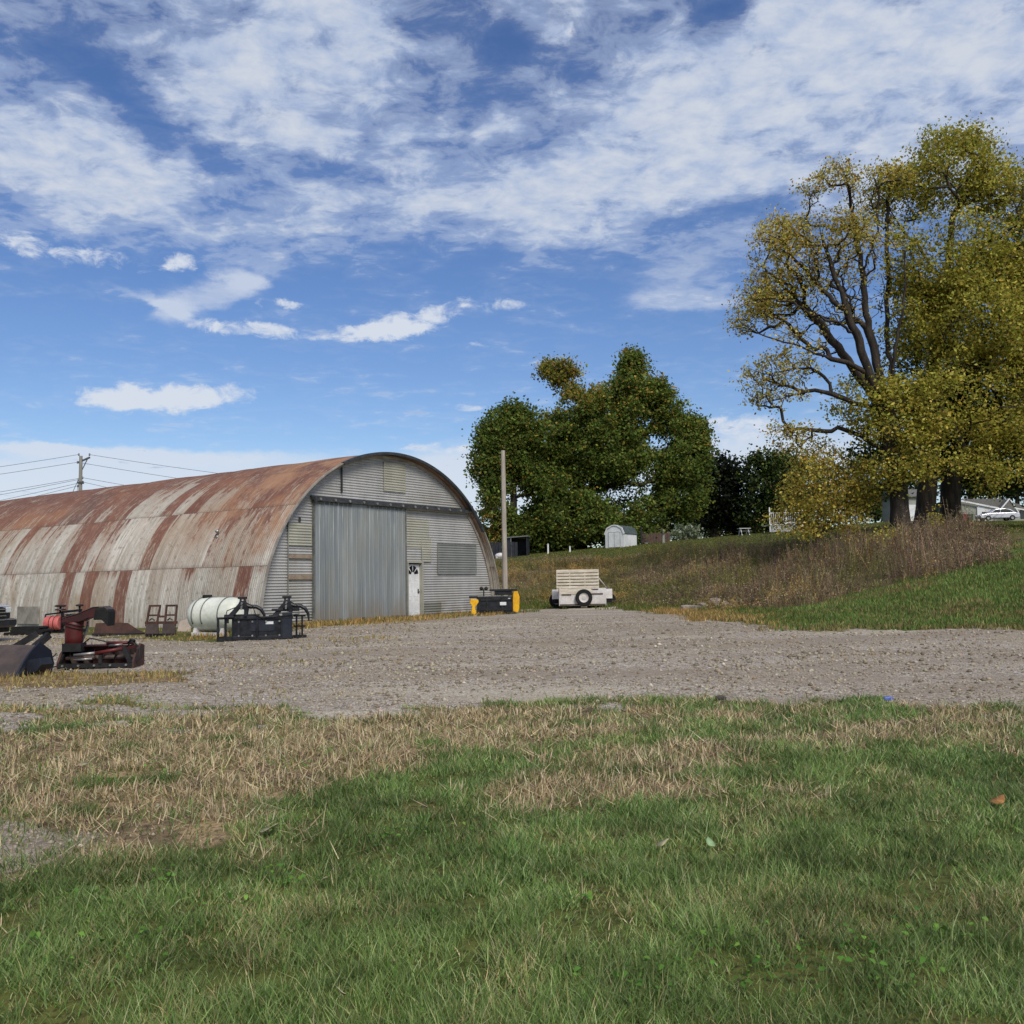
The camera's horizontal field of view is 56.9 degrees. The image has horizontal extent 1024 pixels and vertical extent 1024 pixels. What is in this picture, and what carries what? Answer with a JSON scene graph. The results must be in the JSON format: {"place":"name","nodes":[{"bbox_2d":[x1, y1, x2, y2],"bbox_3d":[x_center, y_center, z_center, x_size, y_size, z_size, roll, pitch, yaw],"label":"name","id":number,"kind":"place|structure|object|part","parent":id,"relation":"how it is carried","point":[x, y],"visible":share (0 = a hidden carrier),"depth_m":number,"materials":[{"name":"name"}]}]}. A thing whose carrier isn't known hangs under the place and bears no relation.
{"place":"outdoors","nodes":[
{"label":"outdoors","id":0,"kind":"place"},
{"bbox_2d":[495,553,501,558],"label":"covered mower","id":1,"kind":"object","parent":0,"point":[498,555],"visible":0.63,"depth_m":83.72,"materials":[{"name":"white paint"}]},
{"bbox_2d":[0,526,1023,1023],"bbox_3d":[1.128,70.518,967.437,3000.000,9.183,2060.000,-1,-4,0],"label":"ground","id":2,"kind":"structure","parent":0,"point":[470,942],"depth_m":5.04,"materials":[{"name":"green plant"}]},
{"bbox_2d":[43,604,85,631],"bbox_3d":[-15.543,3.700,32.888,1.500,0.960,0.531,-1,-4,5],"label":"drum spreader","id":3,"kind":"object","parent":2,"relation":"on","point":[54,623],"visible":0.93,"depth_m":32.80,"materials":[{"name":"red paint"}]},
{"bbox_2d":[77,453,89,490],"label":"utility pole","id":4,"kind":"object","parent":2,"relation":"on","point":[80,478],"visible":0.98,"depth_m":75.42,"materials":[{"name":"grey wood"}]},
{"bbox_2d":[0,484,72,500],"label":"power wire","id":5,"kind":"object","parent":4,"relation":"attached to","point":[37,492],"visible":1,"depth_m":75.89,"materials":[{"name":"black metal"}]},
{"bbox_2d":[1,478,77,491],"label":"power wire","id":6,"kind":"object","parent":4,"relation":"attached to","point":[37,485],"visible":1,"depth_m":75.94,"materials":[{"name":"black metal"}]},
{"bbox_2d":[84,463,172,477],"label":"power wire","id":7,"kind":"object","parent":4,"relation":"attached to","point":[128,470],"visible":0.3,"depth_m":77.50,"materials":[{"name":"black metal"}]},
{"bbox_2d":[94,455,213,472],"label":"power wire","id":8,"kind":"object","parent":4,"relation":"attached to","point":[154,464],"visible":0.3,"depth_m":78.09,"materials":[{"name":"black metal"}]},
{"bbox_2d":[144,604,177,635],"bbox_3d":[-10.451,3.236,28.218,1.000,0.930,0.220,-1,-4,6],"label":"fork frame","id":9,"kind":"object","parent":2,"relation":"on","point":[168,628],"visible":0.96,"depth_m":28.13,"materials":[{"name":"metal"}]},
{"bbox_2d":[145,605,160,625],"bbox_3d":[-10.727,3.097,28.263,0.400,0.638,0.209,-1,-4,6],"label":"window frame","id":10,"kind":"structure","parent":9,"relation":"in","point":[148,613],"depth_m":28.27,"materials":[{"name":"metal"}]},
{"bbox_2d":[164,604,177,625],"bbox_3d":[-10.180,3.084,28.206,0.400,0.638,0.209,-1,-4,6],"label":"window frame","id":11,"kind":"structure","parent":9,"relation":"in","point":[166,606],"depth_m":28.21,"materials":[{"name":"metal"}]},
{"bbox_2d":[177,619,190,631],"bbox_3d":[-10.409,3.588,30.138,0.540,0.460,0.030,-3,-23,25],"label":"leaning board","id":12,"kind":"object","parent":2,"relation":"on","point":[184,625],"visible":0.71,"depth_m":30.12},
{"bbox_2d":[187,595,249,635],"bbox_3d":[-8.517,2.993,27.446,1.960,1.180,1.059,-3,-5,28],"label":"liquid tank","id":13,"kind":"object","parent":2,"relation":"on","point":[204,612],"visible":0.76,"depth_m":27.07,"materials":[{"name":"plastic"}]},
{"bbox_2d":[0,452,500,627],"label":"quonset hut","id":14,"kind":"object","parent":2,"relation":"on","point":[379,534],"visible":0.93,"depth_m":36.39,"materials":[{"name":"metal"}]},
{"bbox_2d":[312,501,406,621],"bbox_3d":[-5.576,1.866,35.208,0.102,4.280,4.840,-4,-5,35],"label":"sliding door","id":15,"kind":"structure","parent":14,"relation":"in","point":[359,552],"depth_m":35.03,"materials":[{"name":"grey metal"}]},
{"bbox_2d":[409,564,419,615],"bbox_3d":[-3.939,3.124,37.595,0.117,2.080,0.820,-4,-5,35],"label":"walk door","id":16,"kind":"structure","parent":14,"relation":"in","point":[414,588],"depth_m":37.67,"materials":[{"name":"white paint"}]},
{"bbox_2d":[438,543,475,573],"bbox_3d":[-2.299,1.983,39.888,0.027,1.250,2.560,-4,-5,35],"label":"boarded window","id":17,"kind":"structure","parent":14,"relation":"in","point":[452,558],"depth_m":39.86,"materials":[{"name":"grey metal"}]},
{"bbox_2d":[261,823,278,831],"bbox_3d":[-1.568,2.048,6.139,0.154,0.021,0.111,-28,-14,33],"label":"fallen leaf","id":18,"kind":"object","parent":2,"relation":"on","point":[268,828],"visible":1,"depth_m":6.14,"materials":[{"name":"beige plant"}]},
{"bbox_2d":[0,725,988,1023],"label":"lawn weeds","id":19,"kind":"object","parent":2,"relation":"on","point":[640,981],"visible":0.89,"depth_m":4.13,"materials":[{"name":"green plant"}]},
{"bbox_2d":[490,542,517,557],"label":"dark fence","id":20,"kind":"object","parent":2,"relation":"on","point":[510,547],"visible":0.37,"depth_m":87.88,"materials":[{"name":"metal"}]},
{"bbox_2d":[501,450,507,595],"bbox_3d":[-0.360,1.092,44.044,0.263,7.971,0.270,-1,-4,0],"label":"bare pole","id":21,"kind":"object","parent":2,"relation":"on","point":[504,538],"visible":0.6,"depth_m":43.99,"materials":[{"name":"brown wood"}]},
{"bbox_2d":[0,607,1023,872],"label":"gravel drive","id":22,"kind":"structure","parent":2,"relation":"on","point":[628,669],"depth_m":16.66,"materials":[{"name":"grey gravel"}]},
{"bbox_2d":[0,605,16,631],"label":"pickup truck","id":23,"kind":"object","parent":22,"relation":"on","point":[6,621],"visible":1,"depth_m":28.95,"materials":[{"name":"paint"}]},
{"bbox_2d":[0,631,53,676],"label":"loader bucket","id":24,"kind":"object","parent":22,"relation":"on","point":[21,657],"visible":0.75,"depth_m":17.46,"materials":[{"name":"grey metal"}]},
{"bbox_2d":[3,626,52,635],"bbox_3d":[-16.334,4.008,31.948,1.435,0.290,0.550,-1,-4,4],"label":"rubber belting","id":25,"kind":"object","parent":22,"relation":"on","point":[26,630],"visible":0.9,"depth_m":31.68,"materials":[{"name":"black rubber"}]},
{"bbox_2d":[53,606,144,668],"bbox_3d":[-8.263,2.458,18.645,1.924,1.198,0.680,-1,-4,-4],"label":"snow blower","id":26,"kind":"object","parent":22,"relation":"on","point":[76,652],"visible":1,"depth_m":18.54,"materials":[{"name":"red paint"}]},
{"bbox_2d":[92,623,144,635],"bbox_3d":[-12.293,3.692,29.889,1.750,0.415,0.590,-1,-4,6],"label":"pusher blade","id":27,"kind":"object","parent":22,"relation":"on","point":[104,629],"visible":0.83,"depth_m":29.73,"materials":[{"name":"metal"}]},
{"bbox_2d":[0,619,424,715],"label":"dry grass","id":28,"kind":"structure","parent":22,"relation":"on","point":[72,672],"depth_m":16.54,"materials":[{"name":"yellow plant"}]},
{"bbox_2d":[217,596,309,640],"bbox_3d":[-6.685,2.861,25.559,2.400,1.165,1.268,0,-4,-9],"label":"grapple bucket","id":29,"kind":"object","parent":22,"relation":"on","point":[255,626],"visible":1,"depth_m":25.18,"materials":[{"name":"black metal"}]},
{"bbox_2d":[469,586,519,614],"bbox_3d":[-0.718,3.612,38.772,2.131,1.159,0.680,0,-4,-8],"label":"box sweeper","id":30,"kind":"object","parent":22,"relation":"on","point":[484,604],"visible":0.97,"depth_m":38.54,"materials":[{"name":"black metal"}]},
{"bbox_2d":[0,615,1023,930],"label":"loose gravel","id":31,"kind":"structure","parent":22,"relation":"on","point":[526,657],"depth_m":16.84,"materials":[{"name":"grey gravel"}]},
{"bbox_2d":[186,581,842,639],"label":"lot edge grass","id":32,"kind":"structure","parent":2,"relation":"on","point":[671,609],"depth_m":34.58,"materials":[{"name":"plant"}]},
{"bbox_2d":[461,391,576,552],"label":"broadleaf tree","id":33,"kind":"object","parent":2,"relation":"on","point":[512,430],"visible":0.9,"depth_m":99.44,"materials":[{"name":"green plant"}]},
{"bbox_2d":[507,535,530,556],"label":"dark shed","id":34,"kind":"structure","parent":2,"relation":"on","point":[523,542],"depth_m":91.77,"materials":[{"name":"metal"}]},
{"bbox_2d":[549,525,598,550],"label":"dark bush","id":35,"kind":"object","parent":2,"relation":"on","point":[590,547],"visible":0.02,"depth_m":110.27,"materials":[{"name":"green plant"}]},
{"bbox_2d":[549,569,615,607],"bbox_3d":[3.160,3.453,42.610,3.000,1.690,3.030,-1,-4,5],"label":"utility trailer","id":36,"kind":"object","parent":2,"relation":"on","point":[581,596],"visible":0.98,"depth_m":41.34,"materials":[{"name":"white paint"}]},
{"bbox_2d":[604,525,637,547],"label":"garden shed","id":37,"kind":"structure","parent":2,"relation":"on","point":[617,536],"depth_m":95.16,"materials":[{"name":"white paint"}]},
{"bbox_2d":[608,532,619,546],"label":"double door","id":38,"kind":"structure","parent":37,"relation":"in","point":[613,537],"depth_m":95.00,"materials":[{"name":"white paint"}]},
{"bbox_2d":[520,342,725,551],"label":"broadleaf tree","id":39,"kind":"object","parent":2,"relation":"on","point":[603,446],"visible":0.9,"depth_m":102.36,"materials":[{"name":"green plant"}]},
{"bbox_2d":[640,527,645,544],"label":"gate post","id":40,"kind":"object","parent":2,"relation":"on","point":[641,533],"visible":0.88,"depth_m":97.03,"materials":[{"name":"grey wood"}]},
{"bbox_2d":[642,531,669,543],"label":"brown fence","id":41,"kind":"object","parent":2,"relation":"on","point":[649,539],"visible":0.7,"depth_m":100.01,"materials":[{"name":"brown wood"}]},
{"bbox_2d":[639,517,677,542],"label":"dark bush","id":42,"kind":"object","parent":2,"relation":"on","point":[669,526],"visible":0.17,"depth_m":120.39,"materials":[{"name":"green plant"}]},
{"bbox_2d":[657,838,668,846],"bbox_3d":[0.902,1.968,5.636,0.088,0.012,0.063,-33,1,24],"label":"fallen leaf","id":43,"kind":"object","parent":2,"relation":"on","point":[663,842],"visible":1,"depth_m":5.63,"materials":[{"name":"beige plant"}]},
{"bbox_2d":[655,518,672,542],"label":"bare tree","id":44,"kind":"object","parent":2,"relation":"on","point":[663,536],"visible":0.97,"depth_m":95.96,"materials":[{"name":"brown plant"}]},
{"bbox_2d":[665,520,704,540],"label":"silver bush","id":45,"kind":"object","parent":2,"relation":"on","point":[683,530],"visible":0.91,"depth_m":103.51,"materials":[{"name":"green plant"}]},
{"bbox_2d":[681,605,700,608],"bbox_3d":[7.215,3.860,38.194,0.836,0.180,0.336,3,1,-11],"label":"concrete slab","id":46,"kind":"object","parent":2,"relation":"on","point":[688,606],"depth_m":38.09,"materials":[{"name":"grey concrete"}]},
{"bbox_2d":[706,836,714,846],"bbox_3d":[1.182,1.966,5.635,0.056,0.011,0.077,8,27,-26],"label":"fallen leaf","id":47,"kind":"object","parent":2,"relation":"on","point":[709,842],"visible":1,"depth_m":5.63,"materials":[{"name":"green plant"}]},
{"bbox_2d":[661,447,761,536],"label":"dark tree","id":48,"kind":"object","parent":2,"relation":"on","point":[724,507],"visible":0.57,"depth_m":110.69,"materials":[{"name":"green plant"}]},
{"bbox_2d":[708,598,719,605],"bbox_3d":[8.365,3.735,38.941,0.558,0.423,0.200,12,-43,-16],"label":"concrete slab","id":49,"kind":"object","parent":2,"relation":"on","point":[714,600],"depth_m":38.86,"materials":[{"name":"grey concrete"}]},
{"bbox_2d":[715,695,725,700],"bbox_3d":[2.721,2.433,12.336,0.139,0.090,0.114,-2,-5,17],"label":"dark rock","id":50,"kind":"object","parent":2,"relation":"on","point":[720,697],"visible":0.76,"depth_m":12.30,"materials":[{"name":"grey stone"}]},
{"bbox_2d":[698,525,747,538],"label":"dark bush","id":51,"kind":"object","parent":2,"relation":"on","point":[719,535],"visible":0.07,"depth_m":120.81,"materials":[{"name":"green plant"}]},
{"bbox_2d":[737,528,750,535],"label":"picnic table","id":52,"kind":"object","parent":2,"relation":"on","point":[739,531],"visible":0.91,"depth_m":97.87,"materials":[{"name":"white paint"}]},
{"bbox_2d":[718,515,772,535],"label":"dark bush","id":53,"kind":"object","parent":2,"relation":"on","point":[751,530],"visible":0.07,"depth_m":120.54,"materials":[{"name":"green plant"}]},
{"bbox_2d":[494,520,1023,558],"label":"hilltop lawn grass","id":54,"kind":"structure","parent":2,"relation":"on","point":[1018,526],"depth_m":81.16,"materials":[{"name":"green plant"}]},
{"bbox_2d":[495,499,1023,609],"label":"dry weeds","id":55,"kind":"object","parent":2,"relation":"on","point":[769,587],"visible":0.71,"depth_m":41.21,"materials":[{"name":"brown plant"}]},
{"bbox_2d":[720,440,820,533],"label":"dark tree","id":56,"kind":"object","parent":2,"relation":"on","point":[766,473],"visible":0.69,"depth_m":107.22,"materials":[{"name":"green plant"}]},
{"bbox_2d":[762,507,803,531],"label":"white deck","id":57,"kind":"structure","parent":2,"relation":"on","point":[777,522],"depth_m":96.09,"materials":[{"name":"paint"}]},
{"bbox_2d":[777,451,839,528],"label":"background tree","id":58,"kind":"object","parent":2,"relation":"on","point":[817,490],"visible":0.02,"depth_m":120.92,"materials":[{"name":"green plant"}]},
{"bbox_2d":[719,152,921,531],"bbox_3d":[15.535,-8.280,47.151,10.752,19.474,6.552,-1,-4,0],"label":"yellowing tree","id":59,"kind":"object","parent":2,"relation":"on","point":[763,298],"visible":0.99,"depth_m":46.41,"materials":[{"name":"green plant"}]},
{"bbox_2d":[758,433,887,554],"bbox_3d":[15.796,-0.940,47.166,7.264,6.974,4.728,-1,-4,0],"label":"yellow sapling","id":60,"kind":"object","parent":2,"relation":"on","point":[822,495],"visible":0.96,"depth_m":46.74,"materials":[{"name":"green plant"}]},
{"bbox_2d":[809,443,884,524],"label":"background tree","id":61,"kind":"object","parent":2,"relation":"on","point":[850,489],"visible":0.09,"depth_m":121.22,"materials":[{"name":"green plant"}]},
{"bbox_2d":[682,538,1023,631],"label":"bank grass","id":62,"kind":"structure","parent":2,"relation":"on","point":[836,611],"depth_m":28.29,"materials":[{"name":"green plant"}]},
{"bbox_2d":[852,481,885,523],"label":"background tree","id":63,"kind":"object","parent":2,"relation":"on","point":[876,517],"visible":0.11,"depth_m":120.90,"materials":[{"name":"green plant"}]},
{"bbox_2d":[860,525,914,548],"bbox_3d":[16.482,1.298,40.961,2.625,1.510,2.130,-1,-4,0],"label":"yellow shrub","id":64,"kind":"object","parent":2,"relation":"on","point":[894,535],"visible":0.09,"depth_m":40.90,"materials":[{"name":"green plant"}]},
{"bbox_2d":[860,446,916,514],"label":"background tree","id":65,"kind":"object","parent":2,"relation":"on","point":[878,508],"visible":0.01,"depth_m":120.83,"materials":[{"name":"green plant"}]},
{"bbox_2d":[881,489,916,521],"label":"pale garage","id":66,"kind":"structure","parent":2,"relation":"on","point":[886,509],"depth_m":114.27,"materials":[{"name":"white"}]},
{"bbox_2d":[909,505,915,520],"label":"door","id":67,"kind":"structure","parent":66,"relation":"in","point":[911,507],"depth_m":112.22,"materials":[{"name":"white paint"}]},
{"bbox_2d":[878,461,939,511],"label":"background tree","id":68,"kind":"object","parent":2,"relation":"on","point":[912,487],"visible":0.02,"depth_m":120.75,"materials":[{"name":"green plant"}]},
{"bbox_2d":[816,107,1023,526],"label":"yellowing tree","id":69,"kind":"object","parent":2,"relation":"on","point":[942,314],"visible":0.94,"depth_m":46.43,"materials":[{"name":"green plant"}]},
{"bbox_2d":[832,300,1023,526],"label":"dark green tree","id":70,"kind":"object","parent":2,"relation":"on","point":[951,492],"visible":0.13,"depth_m":50.34,"materials":[{"name":"green plant"}]},
{"bbox_2d":[923,504,944,524],"bbox_3d":[19.218,0.539,42.991,0.906,1.828,1.116,-1,-4,0],"label":"yellow shrub","id":71,"kind":"object","parent":2,"relation":"on","point":[932,513],"visible":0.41,"depth_m":43.00,"materials":[{"name":"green plant"}]},
{"bbox_2d":[940,469,1010,498],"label":"background tree","id":72,"kind":"object","parent":2,"relation":"on","point":[972,496],"visible":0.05,"depth_m":135.25,"materials":[{"name":"green plant"}]},
{"bbox_2d":[936,496,1023,520],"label":"ranch house","id":73,"kind":"structure","parent":2,"relation":"on","point":[983,504],"depth_m":114.20,"materials":[{"name":"grey"}]},
{"bbox_2d":[976,506,991,520],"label":"garage door","id":74,"kind":"structure","parent":73,"relation":"in","point":[980,510],"depth_m":114.01,"materials":[{"name":"white paint"}]},
{"bbox_2d":[1020,510,1023,518],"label":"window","id":75,"kind":"structure","parent":73,"relation":"in","point":[1021,511],"depth_m":114.29,"materials":[{"name":"glass"}]},
{"bbox_2d":[989,795,1004,803],"bbox_3d":[3.361,1.988,6.537,0.132,0.018,0.095,-18,9,-24],"label":"fallen leaf","id":76,"kind":"object","parent":2,"relation":"on","point":[1000,798],"visible":0.94,"depth_m":6.54,"materials":[{"name":"orange plant"}]},
{"bbox_2d":[975,508,1019,520],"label":"sedan car","id":77,"kind":"object","parent":2,"relation":"on","point":[1010,514],"visible":0.69,"depth_m":109.42,"materials":[{"name":"silver metal"}]},
{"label":"side window","id":78,"kind":"part","parent":77,"relation":"part of","materials":[{"name":"glass"}]},
{"bbox_2d":[985,452,1023,503],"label":"background tree","id":79,"kind":"object","parent":2,"relation":"on","point":[1017,499],"visible":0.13,"depth_m":135.38,"materials":[{"name":"green plant"}]},
{"bbox_2d":[0,691,1023,959],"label":"dry grass","id":80,"kind":"structure","parent":0,"point":[378,735],"depth_m":8.74,"materials":[{"name":"beige plant"}]},
{"bbox_2d":[0,0,1023,547],"label":"sky","id":81,"kind":"structure","parent":0,"point":[236,235],"materials":[{"name":"blue"}]}
]}

